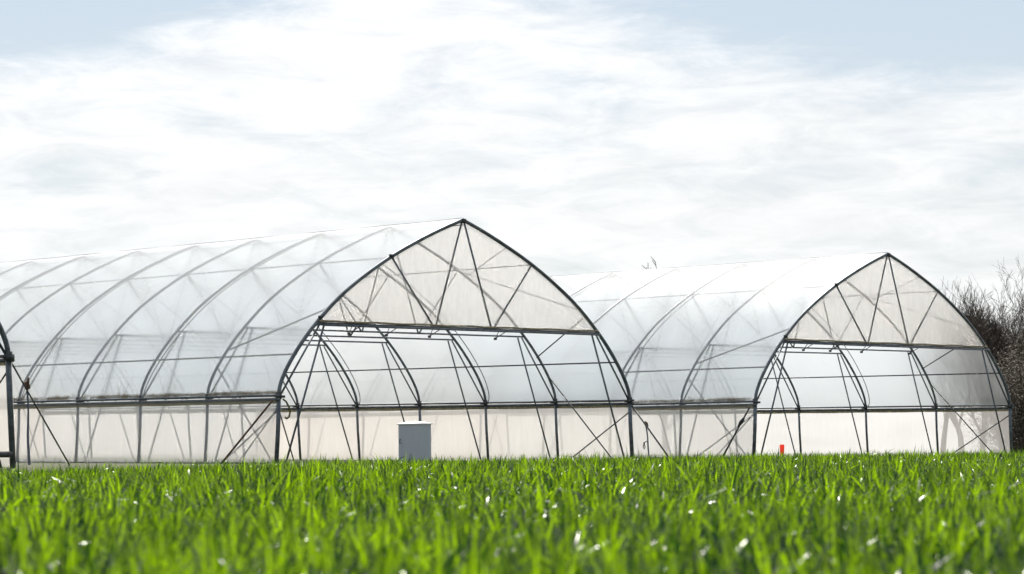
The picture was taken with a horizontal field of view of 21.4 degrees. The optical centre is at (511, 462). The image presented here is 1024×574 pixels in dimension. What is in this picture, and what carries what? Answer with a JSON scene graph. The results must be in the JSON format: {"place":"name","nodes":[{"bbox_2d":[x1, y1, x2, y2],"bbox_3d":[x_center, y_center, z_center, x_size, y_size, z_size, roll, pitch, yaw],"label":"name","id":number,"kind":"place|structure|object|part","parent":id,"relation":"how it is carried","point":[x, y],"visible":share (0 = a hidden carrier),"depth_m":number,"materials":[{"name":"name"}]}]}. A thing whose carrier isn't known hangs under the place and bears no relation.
{"place":"outdoors","nodes":[
{"label":"outdoors","id":0,"kind":"place"},
{"bbox_2d":[0,453,971,471],"bbox_3d":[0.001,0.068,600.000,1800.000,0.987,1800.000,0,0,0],"label":"ground","id":1,"kind":"structure","parent":0,"point":[178,458],"depth_m":68.99,"materials":[{"name":"soil"}]},
{"bbox_2d":[0,322,69,467],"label":"greenhouse","id":2,"kind":"object","parent":1,"relation":"on","point":[7,356],"visible":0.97,"depth_m":35.98,"materials":[{"name":"metal"}]},
{"bbox_2d":[0,218,669,463],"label":"greenhouse","id":3,"kind":"object","parent":1,"relation":"on","point":[428,315],"visible":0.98,"depth_m":49.74,"materials":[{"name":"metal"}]},
{"bbox_2d":[397,421,432,462],"bbox_3d":[-1.542,-0.288,42.863,0.270,0.714,0.575,0,0,-44],"label":"utility cabinet","id":4,"kind":"object","parent":1,"relation":"on","point":[414,439],"visible":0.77,"depth_m":42.73,"materials":[{"name":"metal"}]},
{"label":"ribbed door","id":5,"kind":"part","parent":4,"relation":"part of","materials":[{"name":"grey metal"}]},
{"bbox_2d":[0,445,1023,573],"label":"grass","id":6,"kind":"structure","parent":1,"relation":"on","point":[953,512],"depth_m":7.87,"materials":[{"name":"green plant"}]},
{"bbox_2d":[255,252,1013,458],"bbox_3d":[2.307,-2.198,61.649,8.339,4.399,16.297,0,0,-42],"label":"greenhouse","id":7,"kind":"object","parent":1,"relation":"on","point":[884,332],"visible":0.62,"depth_m":58.06,"materials":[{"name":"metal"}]},
{"bbox_2d":[642,257,689,453],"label":"bare tree","id":8,"kind":"object","parent":1,"relation":"on","point":[666,428],"visible":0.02,"depth_m":119.78,"materials":[{"name":"brown plant"}]},
{"bbox_2d":[780,444,783,453],"bbox_3d":[4.679,-0.146,47.000,0.082,0.331,0.082,0,0,0],"label":"red marker","id":9,"kind":"object","parent":1,"relation":"on","point":[781,448],"visible":0.55,"depth_m":46.97,"materials":[{"name":"orange plastic"}]},
{"bbox_2d":[940,278,1010,453],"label":"bare tree","id":10,"kind":"object","parent":1,"relation":"on","point":[944,433],"visible":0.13,"depth_m":81.94,"materials":[{"name":"brown plant"}]},
{"bbox_2d":[941,296,1010,453],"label":"bare tree","id":11,"kind":"object","parent":1,"relation":"on","point":[955,422],"visible":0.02,"depth_m":80.27,"materials":[{"name":"brown plant"}]},
{"bbox_2d":[941,341,1023,453],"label":"thorny shrub","id":12,"kind":"object","parent":1,"relation":"on","point":[1015,444],"visible":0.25,"depth_m":67.98,"materials":[{"name":"brown plant"}]},
{"bbox_2d":[943,279,1022,452],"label":"bare tree","id":13,"kind":"object","parent":1,"relation":"on","point":[972,413],"visible":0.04,"depth_m":77.11,"materials":[{"name":"brown plant"}]},
{"bbox_2d":[954,257,1023,363],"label":"bare tree","id":14,"kind":"object","parent":1,"relation":"on","point":[1021,320],"visible":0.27,"depth_m":74.05,"materials":[{"name":"brown plant"}]},
{"bbox_2d":[956,318,1023,453],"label":"thorny shrub","id":15,"kind":"object","parent":1,"relation":"on","point":[1017,400],"visible":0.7,"depth_m":65.72,"materials":[{"name":"brown plant"}]},
{"bbox_2d":[962,274,1023,443],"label":"thorny shrub","id":16,"kind":"object","parent":1,"relation":"on","point":[1009,357],"visible":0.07,"depth_m":73.28,"materials":[{"name":"brown plant"}]},
{"bbox_2d":[970,306,1023,452],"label":"bare tree","id":17,"kind":"object","parent":1,"relation":"on","point":[990,334],"visible":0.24,"depth_m":69.26,"materials":[{"name":"brown plant"}]},
{"bbox_2d":[0,0,1023,454],"label":"sky","id":18,"kind":"structure","parent":0,"point":[582,136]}
]}

